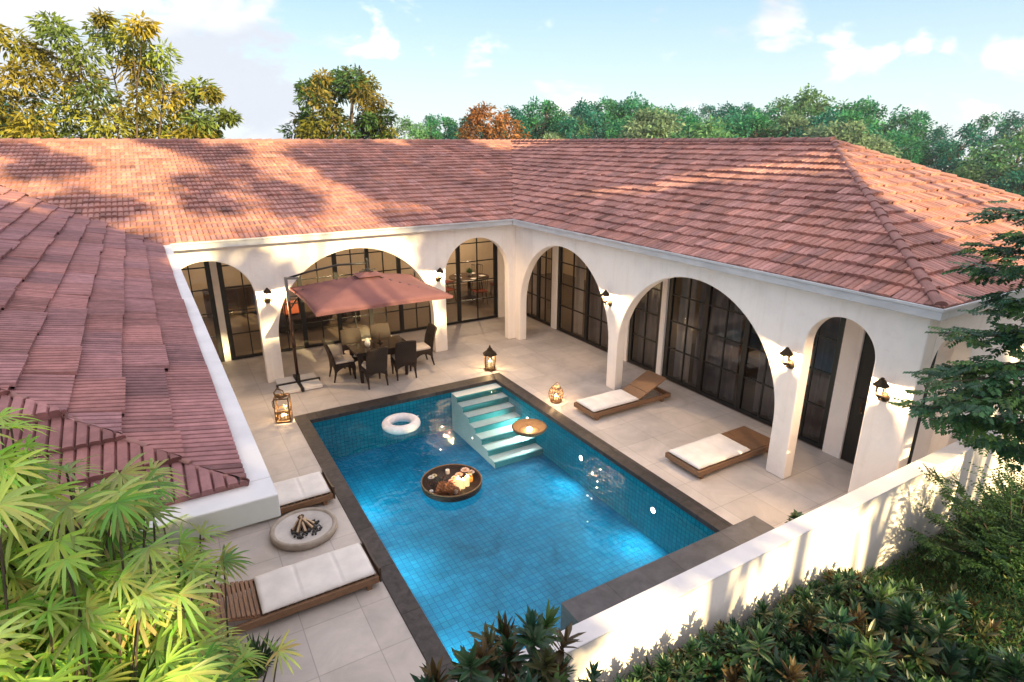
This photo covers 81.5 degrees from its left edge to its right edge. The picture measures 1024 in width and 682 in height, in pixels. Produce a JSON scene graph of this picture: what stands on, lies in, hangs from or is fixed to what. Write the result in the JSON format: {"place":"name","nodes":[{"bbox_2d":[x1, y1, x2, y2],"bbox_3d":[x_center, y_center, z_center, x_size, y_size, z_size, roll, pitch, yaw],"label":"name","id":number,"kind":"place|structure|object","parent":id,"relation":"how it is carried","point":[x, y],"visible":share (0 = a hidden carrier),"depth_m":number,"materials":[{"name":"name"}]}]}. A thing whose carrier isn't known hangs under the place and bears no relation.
{"place":"outdoors","nodes":[
{"label":"outdoors","id":0,"kind":"place"},
{"bbox_2d":[233,630,280,678],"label":"spiky tuft","id":1,"kind":"object","parent":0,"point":[260,672],"visible":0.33,"depth_m":6.09,"materials":[{"name":"green plant"}]},
{"bbox_2d":[163,316,852,681],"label":"terrace","id":2,"kind":"structure","parent":0,"point":[363,634],"depth_m":10.56,"materials":[{"name":"beige tile"}]},
{"bbox_2d":[201,466,335,539],"bbox_3d":[-3.730,2.331,8.769,2.030,0.406,0.720,-11,21,-29],"label":"sun lounger","id":3,"kind":"object","parent":2,"relation":"on","point":[303,488],"visible":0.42,"depth_m":8.94,"materials":[{"name":"white fabric"}]},
{"bbox_2d":[272,388,292,422],"bbox_3d":[-4.497,1.226,11.597,0.320,0.698,0.296,-4,19,-12],"label":"floor lantern","id":4,"kind":"object","parent":2,"relation":"on","point":[284,417],"visible":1,"depth_m":11.55,"materials":[{"name":"gold metal"}]},
{"bbox_2d":[200,535,381,636],"bbox_3d":[-2.661,2.921,7.085,2.030,0.356,0.740,-11,21,-29],"label":"sun lounger","id":5,"kind":"object","parent":2,"relation":"on","point":[282,588],"visible":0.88,"depth_m":7.03,"materials":[{"name":"white fabric"}]},
{"bbox_2d":[270,507,336,551],"bbox_3d":[-2.916,2.632,8.334,0.900,0.112,0.900,-11,21,-29],"label":"fire bowl","id":6,"kind":"object","parent":2,"relation":"on","point":[282,537],"visible":0.92,"depth_m":8.27,"materials":[{"name":"beige stone"}]},
{"bbox_2d":[320,339,355,382],"bbox_3d":[-3.990,0.405,13.637,0.646,0.973,0.496,-11,21,-29],"label":"dining chair","id":7,"kind":"object","parent":2,"relation":"on","point":[338,363],"visible":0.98,"depth_m":13.51,"materials":[{"name":"brown wicker"}]},
{"bbox_2d":[340,327,365,374],"bbox_3d":[-3.756,0.228,14.166,0.496,0.973,0.646,-11,21,-29],"label":"dining chair","id":8,"kind":"object","parent":2,"relation":"on","point":[350,335],"visible":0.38,"depth_m":14.21,"materials":[{"name":"beige fabric"}]},
{"bbox_2d":[275,258,452,392],"bbox_3d":[-3.347,-0.358,12.868,3.400,2.880,2.560,-11,21,-29],"label":"parasol","id":9,"kind":"object","parent":2,"relation":"on","point":[366,288],"visible":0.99,"depth_m":12.36,"materials":[{"name":"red fabric"}]},
{"bbox_2d":[361,347,388,389],"bbox_3d":[-3.077,0.531,13.261,0.496,0.973,0.646,-12,22,-31],"label":"dining chair","id":10,"kind":"object","parent":2,"relation":"on","point":[376,361],"visible":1,"depth_m":13.06,"materials":[{"name":"brown wicker"}]},
{"bbox_2d":[346,335,407,383],"bbox_3d":[-3.103,0.428,13.912,1.300,0.748,0.840,-11,21,-29],"label":"dining table","id":11,"kind":"object","parent":2,"relation":"on","point":[359,349],"visible":0.69,"depth_m":13.70,"materials":[{"name":"glass"}]},
{"bbox_2d":[391,340,416,380],"bbox_3d":[-2.496,0.374,13.728,0.496,0.973,0.646,-8,20,-23],"label":"dining chair","id":12,"kind":"object","parent":2,"relation":"on","point":[404,354],"visible":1,"depth_m":13.53,"materials":[{"name":"brown wicker"}]},
{"bbox_2d":[416,323,436,365],"bbox_3d":[-2.184,0.098,14.553,0.646,0.973,0.496,-11,21,-29],"label":"dining chair","id":13,"kind":"object","parent":2,"relation":"on","point":[425,347],"visible":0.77,"depth_m":14.46,"materials":[{"name":"brown wicker"}]},
{"bbox_2d":[294,373,732,681],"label":"swimming pool","id":14,"kind":"structure","parent":2,"relation":"in","point":[560,510],"depth_m":10.20,"materials":[{"name":"blue liquid"}]},
{"bbox_2d":[560,516,774,630],"bbox_3d":[2.201,3.407,7.157,3.230,1.290,1.049,-11,21,-29],"label":"stone ledge","id":15,"kind":"object","parent":14,"relation":"on","point":[595,600],"visible":0.27,"depth_m":7.09,"materials":[{"name":"grey stone"}]},
{"bbox_2d":[574,370,670,420],"bbox_3d":[2.311,1.089,12.311,2.050,0.509,0.660,-11,21,-29],"label":"sun lounger","id":16,"kind":"object","parent":2,"relation":"on","point":[628,396],"visible":1,"depth_m":12.21,"materials":[{"name":"white fabric"}]},
{"bbox_2d":[665,426,769,478],"bbox_3d":[3.677,1.888,10.343,2.000,0.245,0.760,-11,21,-29],"label":"sun lounger","id":17,"kind":"object","parent":2,"relation":"on","point":[700,458],"visible":0.94,"depth_m":10.11,"materials":[{"name":"white fabric"}]},
{"bbox_2d":[0,0,1023,183],"label":"sky","id":18,"kind":"structure","parent":0,"point":[958,62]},
{"bbox_2d":[536,320,1023,651],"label":"ground","id":19,"kind":"structure","parent":0,"point":[987,588],"depth_m":7.37,"materials":[{"name":"soil"}]},
{"bbox_2d":[0,407,89,673],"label":"bamboo palm","id":20,"kind":"object","parent":19,"relation":"on","point":[14,465],"visible":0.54,"depth_m":2.33,"materials":[{"name":"green plant"}]},
{"bbox_2d":[0,543,181,681],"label":"bamboo palm","id":21,"kind":"object","parent":19,"relation":"on","point":[94,609],"visible":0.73,"depth_m":2.24,"materials":[{"name":"green plant"}]},
{"bbox_2d":[0,452,190,681],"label":"bamboo palm","id":22,"kind":"object","parent":19,"relation":"on","point":[126,508],"visible":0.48,"depth_m":2.38,"materials":[{"name":"green plant"}]},
{"bbox_2d":[0,6,243,142],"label":"broadleaf tree","id":23,"kind":"object","parent":19,"relation":"on","point":[203,127],"visible":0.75,"depth_m":22.76,"materials":[{"name":"green plant"}]},
{"bbox_2d":[38,514,254,681],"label":"bamboo palm","id":24,"kind":"object","parent":19,"relation":"on","point":[191,621],"visible":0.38,"depth_m":2.74,"materials":[{"name":"green plant"}]},
{"bbox_2d":[77,626,240,681],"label":"bamboo palm","id":25,"kind":"object","parent":19,"relation":"on","point":[169,658],"visible":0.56,"depth_m":2.46,"materials":[{"name":"green plant"}]},
{"bbox_2d":[113,654,228,681],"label":"bamboo palm","id":26,"kind":"object","parent":19,"relation":"on","point":[141,668],"visible":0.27,"depth_m":2.48,"materials":[{"name":"green plant"}]},
{"bbox_2d":[198,630,302,681],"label":"bamboo palm","id":27,"kind":"object","parent":19,"relation":"on","point":[247,654],"visible":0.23,"depth_m":2.96,"materials":[{"name":"green plant"}]},
{"bbox_2d":[276,64,399,142],"bbox_3d":[-11.881,-13.325,41.690,8.242,11.390,7.006,-11,21,-29],"label":"round tree","id":28,"kind":"object","parent":19,"relation":"on","point":[316,90],"visible":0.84,"depth_m":39.54,"materials":[{"name":"green plant"}]},
{"bbox_2d":[418,640,519,681],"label":"rosette shrub","id":29,"kind":"object","parent":19,"relation":"on","point":[469,664],"visible":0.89,"depth_m":3.94,"materials":[{"name":"green plant"}]},
{"bbox_2d":[454,100,531,139],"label":"autumn tree","id":30,"kind":"object","parent":19,"relation":"on","point":[479,117],"visible":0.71,"depth_m":64.45,"materials":[{"name":"orange plant"}]},
{"bbox_2d":[0,136,1023,560],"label":"courtyard villa","id":31,"kind":"object","parent":19,"relation":"on","point":[118,258],"visible":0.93,"depth_m":11.43,"materials":[{"name":"red tile"}]},
{"bbox_2d":[181,261,224,361],"bbox_3d":[-7.946,-0.648,14.015,1.760,2.716,0.068,-11,21,-29],"label":"window","id":32,"kind":"structure","parent":31,"relation":"in","point":[206,263],"depth_m":14.33,"materials":[{"name":"black paint"}]},
{"bbox_2d":[202,284,256,316],"bbox_3d":[-8.391,-1.345,18.801,2.400,0.800,0.470,-11,21,-29],"label":"sideboard","id":33,"kind":"object","parent":31,"relation":"on","point":[235,298],"visible":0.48,"depth_m":18.46,"materials":[{"name":"brown wood"}]},
{"bbox_2d":[279,295,359,332],"bbox_3d":[-5.826,-0.920,17.669,2.360,0.835,0.950,-11,21,-29],"label":"sofa","id":34,"kind":"object","parent":31,"relation":"on","point":[310,316],"visible":0.42,"depth_m":17.39,"materials":[{"name":"fabric"}]},
{"bbox_2d":[216,238,497,359],"bbox_3d":[-3.759,-1.428,16.345,7.660,2.716,0.068,-11,21,-29],"label":"window","id":35,"kind":"structure","parent":31,"relation":"in","point":[398,269],"depth_m":16.08,"materials":[{"name":"black paint"}]},
{"bbox_2d":[526,251,551,325],"bbox_3d":[0.807,-1.926,17.829,0.068,2.716,1.610,-11,21,-29],"label":"window","id":36,"kind":"structure","parent":31,"relation":"in","point":[537,317],"depth_m":17.86,"materials":[{"name":"black paint"}]},
{"bbox_2d":[573,255,584,334],"bbox_3d":[1.869,-1.450,16.536,0.082,2.600,0.450,-11,21,-29],"label":"curtain","id":37,"kind":"object","parent":31,"relation":"hanging from","point":[579,295],"visible":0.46,"depth_m":16.59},
{"bbox_2d":[557,246,607,351],"bbox_3d":[2.006,-1.276,15.891,0.068,2.716,2.660,-11,21,-29],"label":"window","id":38,"kind":"structure","parent":31,"relation":"in","point":[560,256],"depth_m":16.24,"materials":[{"name":"black paint"}]},
{"bbox_2d":[588,273,607,346],"bbox_3d":[2.414,-1.156,15.658,0.090,2.600,1.600,-11,21,-29],"label":"curtain","id":39,"kind":"object","parent":31,"relation":"hanging from","point":[595,312],"visible":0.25,"depth_m":16.00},
{"bbox_2d":[627,281,662,372],"bbox_3d":[3.171,-0.645,14.008,0.068,2.716,1.055,-11,21,-29],"label":"window","id":40,"kind":"structure","parent":31,"relation":"in","point":[632,320],"depth_m":14.20,"materials":[{"name":"black paint"}]},
{"bbox_2d":[636,282,660,367],"bbox_3d":[3.363,-0.642,14.124,0.091,2.600,0.950,-11,21,-29],"label":"curtain","id":41,"kind":"object","parent":31,"relation":"hanging from","point":[651,325],"visible":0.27,"depth_m":14.36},
{"bbox_2d":[673,277,697,382],"bbox_3d":[3.885,-0.362,13.288,0.078,2.600,0.501,-10,21,-26],"label":"curtain","id":42,"kind":"object","parent":31,"relation":"hanging from","point":[685,285],"visible":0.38,"depth_m":13.31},
{"bbox_2d":[692,282,743,400],"bbox_3d":[4.340,-0.124,12.579,0.092,2.600,1.150,-11,21,-29],"label":"curtain","id":43,"kind":"object","parent":31,"relation":"hanging from","point":[717,321],"visible":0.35,"depth_m":12.56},
{"bbox_2d":[661,277,846,448],"bbox_3d":[4.539,0.096,11.798,0.068,2.716,4.050,-11,21,-29],"label":"window","id":44,"kind":"structure","parent":31,"relation":"in","point":[709,291],"depth_m":12.00,"materials":[{"name":"black paint"}]},
{"bbox_2d":[752,345,774,418],"bbox_3d":[5.163,0.321,11.250,0.089,2.600,1.000,-11,21,-29],"label":"curtain","id":45,"kind":"object","parent":31,"relation":"hanging from","point":[768,403],"visible":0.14,"depth_m":11.73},
{"bbox_2d":[737,332,816,398],"bbox_3d":[6.711,0.310,13.550,2.180,1.100,1.900,-11,21,-29],"label":"bed","id":46,"kind":"object","parent":31,"relation":"on","point":[752,364],"visible":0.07,"depth_m":13.59,"materials":[{"name":"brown wood"}]},
{"bbox_2d":[803,317,840,437],"bbox_3d":[5.613,0.565,10.522,0.091,2.600,0.580,-11,21,-29],"label":"curtain","id":47,"kind":"object","parent":31,"relation":"hanging from","point":[825,353],"visible":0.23,"depth_m":10.66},
{"bbox_2d":[841,332,937,464],"bbox_3d":[5.955,0.896,9.414,0.142,2.713,1.080,-11,21,-29],"label":"door","id":48,"kind":"structure","parent":31,"relation":"in","point":[867,360],"depth_m":9.77,"materials":[{"name":"black wood"}]},
{"bbox_2d":[448,598,584,681],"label":"rosette shrub","id":49,"kind":"object","parent":19,"relation":"on","point":[544,660],"visible":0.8,"depth_m":4.19,"materials":[{"name":"green plant"}]},
{"bbox_2d":[522,647,604,681],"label":"rosette shrub","id":50,"kind":"object","parent":19,"relation":"on","point":[594,674],"visible":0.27,"depth_m":4.74,"materials":[{"name":"green plant"}]},
{"bbox_2d":[627,662,677,681],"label":"rosette shrub","id":51,"kind":"object","parent":19,"relation":"on","point":[638,673],"visible":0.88,"depth_m":5.10,"materials":[{"name":"green plant"}]},
{"bbox_2d":[643,650,699,681],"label":"rosette shrub","id":52,"kind":"object","parent":19,"relation":"on","point":[663,662],"visible":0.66,"depth_m":5.20,"materials":[{"name":"green plant"}]},
{"bbox_2d":[665,635,727,681],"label":"rosette shrub","id":53,"kind":"object","parent":19,"relation":"on","point":[693,649],"visible":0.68,"depth_m":5.34,"materials":[{"name":"green plant"}]},
{"bbox_2d":[676,627,747,681],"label":"rosette shrub","id":54,"kind":"object","parent":19,"relation":"on","point":[720,645],"visible":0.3,"depth_m":5.46,"materials":[{"name":"green plant"}]},
{"bbox_2d":[697,619,767,680],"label":"rosette shrub","id":55,"kind":"object","parent":19,"relation":"on","point":[722,630],"visible":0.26,"depth_m":5.64,"materials":[{"name":"green plant"}]},
{"bbox_2d":[456,411,1023,681],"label":"garden wall","id":56,"kind":"structure","parent":19,"relation":"on","point":[860,529],"depth_m":6.39,"materials":[{"name":"white paint"}]},
{"bbox_2d":[695,620,808,681],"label":"rosette shrub","id":57,"kind":"object","parent":19,"relation":"on","point":[744,651],"visible":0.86,"depth_m":5.29,"materials":[{"name":"green plant"}]},
{"bbox_2d":[740,599,804,657],"bbox_3d":[2.582,3.397,6.080,0.621,1.699,0.564,12,22,33],"label":"rosette shrub","id":58,"kind":"object","parent":19,"relation":"on","point":[779,621],"visible":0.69,"depth_m":5.84,"materials":[{"name":"green plant"}]},
{"bbox_2d":[761,601,820,655],"bbox_3d":[2.816,3.418,6.231,0.634,1.699,0.514,15,24,37],"label":"rosette shrub","id":59,"kind":"object","parent":19,"relation":"on","point":[810,637],"visible":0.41,"depth_m":5.96,"materials":[{"name":"green plant"}]},
{"bbox_2d":[761,646,832,681],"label":"rosette shrub","id":60,"kind":"object","parent":19,"relation":"on","point":[782,657],"visible":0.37,"depth_m":5.49,"materials":[{"name":"green plant"}]},
{"bbox_2d":[776,585,831,649],"bbox_3d":[3.042,3.382,6.377,0.564,1.699,0.621,1,19,2],"label":"rosette shrub","id":61,"kind":"object","parent":19,"relation":"on","point":[806,595],"visible":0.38,"depth_m":6.18,"materials":[{"name":"green plant"}]},
{"bbox_2d":[788,645,826,679],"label":"rosette shrub","id":62,"kind":"object","parent":19,"relation":"on","point":[816,654],"visible":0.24,"depth_m":5.73,"materials":[{"name":"green plant"}]},
{"bbox_2d":[792,578,849,622],"bbox_3d":[3.239,3.357,6.516,0.607,1.647,0.596,-10,21,-27],"label":"rosette shrub","id":63,"kind":"object","parent":19,"relation":"on","point":[826,597],"visible":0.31,"depth_m":6.34,"materials":[{"name":"green plant"}]},
{"bbox_2d":[806,657,858,681],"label":"rosette shrub","id":64,"kind":"object","parent":19,"relation":"on","point":[840,676],"visible":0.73,"depth_m":5.35,"materials":[{"name":"green plant"}]},
{"bbox_2d":[805,571,863,619],"bbox_3d":[3.503,3.342,6.616,0.564,1.699,0.621,3,19,8],"label":"rosette shrub","id":65,"kind":"object","parent":19,"relation":"on","point":[839,589],"visible":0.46,"depth_m":6.36,"materials":[{"name":"green plant"}]},
{"bbox_2d":[774,597,896,681],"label":"rosette shrub","id":66,"kind":"object","parent":19,"relation":"on","point":[866,631],"visible":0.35,"depth_m":5.91,"materials":[{"name":"green plant"}]},
{"bbox_2d":[817,568,878,606],"bbox_3d":[3.752,3.292,6.799,0.654,1.711,0.681,-12,22,-32],"label":"rosette shrub","id":67,"kind":"object","parent":19,"relation":"on","point":[848,579],"visible":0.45,"depth_m":6.57,"materials":[{"name":"green plant"}]},
{"bbox_2d":[815,623,898,681],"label":"rosette shrub","id":68,"kind":"object","parent":19,"relation":"on","point":[865,664],"visible":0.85,"depth_m":5.48,"materials":[{"name":"green plant"}]},
{"bbox_2d":[843,579,930,642],"bbox_3d":[3.958,3.867,6.683,0.996,2.799,0.949,-10,21,-27],"label":"rosette shrub","id":69,"kind":"object","parent":19,"relation":"on","point":[880,614],"visible":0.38,"depth_m":6.25,"materials":[{"name":"green plant"}]},
{"bbox_2d":[863,629,940,681],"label":"rosette shrub","id":70,"kind":"object","parent":19,"relation":"on","point":[910,665],"visible":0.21,"depth_m":5.62,"materials":[{"name":"green plant"}]},
{"bbox_2d":[890,577,943,615],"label":"rosette shrub","id":71,"kind":"object","parent":19,"relation":"on","point":[924,597],"visible":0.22,"depth_m":6.72,"materials":[{"name":"green plant"}]},
{"bbox_2d":[863,594,971,681],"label":"rosette shrub","id":72,"kind":"object","parent":19,"relation":"on","point":[905,612],"visible":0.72,"depth_m":5.79,"materials":[{"name":"green plant"}]},
{"bbox_2d":[838,491,1023,681],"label":"ground cover","id":73,"kind":"object","parent":19,"relation":"on","point":[1005,610],"visible":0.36,"depth_m":6.81,"materials":[{"name":"green plant"}]},
{"bbox_2d":[888,200,1023,472],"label":"feathery tree","id":74,"kind":"object","parent":19,"relation":"on","point":[987,394],"visible":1,"depth_m":5.93,"materials":[{"name":"green plant"}]},
{"bbox_2d":[919,582,1008,662],"bbox_3d":[4.840,3.856,6.659,1.019,2.562,0.979,-16,25,-40],"label":"rosette shrub","id":75,"kind":"object","parent":19,"relation":"on","point":[956,599],"visible":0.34,"depth_m":6.31,"materials":[{"name":"green plant"}]},
{"bbox_2d":[906,447,1023,594],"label":"spreading bush","id":76,"kind":"object","parent":19,"relation":"on","point":[995,529],"visible":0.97,"depth_m":7.16,"materials":[{"name":"green plant"}]},
{"bbox_2d":[957,641,1009,681],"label":"rosette shrub","id":77,"kind":"object","parent":19,"relation":"on","point":[971,656],"visible":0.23,"depth_m":5.80,"materials":[{"name":"green plant"}]},
{"bbox_2d":[966,643,1023,681],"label":"rosette shrub","id":78,"kind":"object","parent":19,"relation":"on","point":[1011,664],"visible":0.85,"depth_m":5.49,"materials":[{"name":"green plant"}]},
{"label":"hills","id":79,"kind":"structure","parent":0,"visible":0},
{"bbox_2d":[392,115,429,142],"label":"forest tree","id":80,"kind":"object","parent":79,"relation":"on","point":[415,130],"visible":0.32,"depth_m":77.66,"materials":[{"name":"green plant"}]},
{"bbox_2d":[416,114,460,139],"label":"forest tree","id":81,"kind":"object","parent":79,"relation":"on","point":[447,122],"visible":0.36,"depth_m":84.51,"materials":[{"name":"green plant"}]},
{"bbox_2d":[512,96,566,138],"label":"forest tree","id":82,"kind":"object","parent":79,"relation":"on","point":[545,109],"visible":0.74,"depth_m":91.93,"materials":[{"name":"green plant"}]},
{"bbox_2d":[557,97,604,141],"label":"forest tree","id":83,"kind":"object","parent":79,"relation":"on","point":[575,125],"visible":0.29,"depth_m":88.36,"materials":[{"name":"green plant"}]},
{"bbox_2d":[598,91,671,138],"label":"forest tree","id":84,"kind":"object","parent":79,"relation":"on","point":[622,110],"visible":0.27,"depth_m":92.90,"materials":[{"name":"green plant"}]},
{"bbox_2d":[618,107,685,138],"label":"forest tree","id":85,"kind":"object","parent":79,"relation":"on","point":[652,125],"visible":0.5,"depth_m":74.00,"materials":[{"name":"green plant"}]},
{"bbox_2d":[655,114,738,138],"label":"forest tree","id":86,"kind":"object","parent":79,"relation":"on","point":[708,133],"visible":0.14,"depth_m":68.54,"materials":[{"name":"green plant"}]},
{"bbox_2d":[716,106,785,137],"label":"forest tree","id":87,"kind":"object","parent":79,"relation":"on","point":[748,125],"visible":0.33,"depth_m":81.56,"materials":[{"name":"green plant"}]},
{"bbox_2d":[757,113,818,137],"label":"forest tree","id":88,"kind":"object","parent":79,"relation":"on","point":[793,123],"visible":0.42,"depth_m":81.05,"materials":[{"name":"green plant"}]},
{"bbox_2d":[775,83,850,125],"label":"forest tree","id":89,"kind":"object","parent":79,"relation":"on","point":[805,101],"visible":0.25,"depth_m":97.31,"materials":[{"name":"green plant"}]},
{"bbox_2d":[789,108,846,137],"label":"forest tree","id":90,"kind":"object","parent":79,"relation":"on","point":[826,114],"visible":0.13,"depth_m":77.19,"materials":[{"name":"green plant"}]},
{"bbox_2d":[804,104,871,139],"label":"forest tree","id":91,"kind":"object","parent":79,"relation":"on","point":[847,115],"visible":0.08,"depth_m":81.29,"materials":[{"name":"green plant"}]},
{"bbox_2d":[798,119,880,152],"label":"forest tree","id":92,"kind":"object","parent":79,"relation":"on","point":[848,134],"visible":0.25,"depth_m":64.78,"materials":[{"name":"green plant"}]},
{"bbox_2d":[833,95,898,135],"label":"forest tree","id":93,"kind":"object","parent":79,"relation":"on","point":[867,109],"visible":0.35,"depth_m":94.70,"materials":[{"name":"green plant"}]},
{"bbox_2d":[864,133,902,162],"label":"forest tree","id":94,"kind":"object","parent":79,"relation":"on","point":[883,145],"visible":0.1,"depth_m":72.52,"materials":[{"name":"green plant"}]},
{"bbox_2d":[870,124,922,163],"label":"forest tree","id":95,"kind":"object","parent":79,"relation":"on","point":[892,135],"visible":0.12,"depth_m":85.19,"materials":[{"name":"green plant"}]},
{"bbox_2d":[883,103,938,154],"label":"forest tree","id":96,"kind":"object","parent":79,"relation":"on","point":[912,126],"visible":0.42,"depth_m":99.76,"materials":[{"name":"green plant"}]},
{"bbox_2d":[898,131,937,166],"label":"forest tree","id":97,"kind":"object","parent":79,"relation":"on","point":[914,138],"visible":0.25,"depth_m":93.17,"materials":[{"name":"green plant"}]},
{"bbox_2d":[921,123,964,168],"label":"forest tree","id":98,"kind":"object","parent":79,"relation":"on","point":[936,136],"visible":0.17,"depth_m":96.80,"materials":[{"name":"green plant"}]},
{"bbox_2d":[929,119,997,183],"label":"forest tree","id":99,"kind":"object","parent":79,"relation":"on","point":[967,132],"visible":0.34,"depth_m":86.93,"materials":[{"name":"green plant"}]},
{"bbox_2d":[953,111,1012,175],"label":"forest tree","id":100,"kind":"object","parent":79,"relation":"on","point":[991,123],"visible":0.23,"depth_m":98.43,"materials":[{"name":"green plant"}]},
{"bbox_2d":[946,127,1023,192],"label":"forest tree","id":101,"kind":"object","parent":79,"relation":"on","point":[964,171],"visible":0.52,"depth_m":79.23,"materials":[{"name":"green plant"}]},
{"bbox_2d":[991,167,1023,195],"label":"forest tree","id":102,"kind":"object","parent":79,"relation":"on","point":[1016,177],"visible":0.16,"depth_m":70.77,"materials":[{"name":"green plant"}]},
{"bbox_2d":[995,109,1023,164],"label":"forest tree","id":103,"kind":"object","parent":79,"relation":"on","point":[1017,123],"visible":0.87,"depth_m":93.27,"materials":[{"name":"green plant"}]},
{"label":"water","id":104,"kind":"structure","parent":0,"visible":0},
{"bbox_2d":[382,413,420,434],"bbox_3d":[-2.177,1.616,11.667,0.756,0.186,0.756,-11,21,-29],"label":"swim ring","id":105,"kind":"object","parent":104,"relation":"on","point":[410,427],"visible":1,"depth_m":11.52,"materials":[{"name":"white plastic"}]},
{"bbox_2d":[421,464,481,501],"bbox_3d":[-0.974,2.292,9.605,0.990,0.128,0.990,-11,21,-29],"label":"floating tray","id":106,"kind":"object","parent":104,"relation":"on","point":[472,489],"visible":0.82,"depth_m":9.63,"materials":[{"name":"brown wicker"}]},
{"bbox_2d":[512,418,546,436],"bbox_3d":[0.331,1.687,11.433,0.682,0.114,0.682,-11,21,-29],"label":"floating bowl","id":107,"kind":"object","parent":104,"relation":"on","point":[528,427],"visible":1,"depth_m":11.51,"materials":[{"name":"wood"}]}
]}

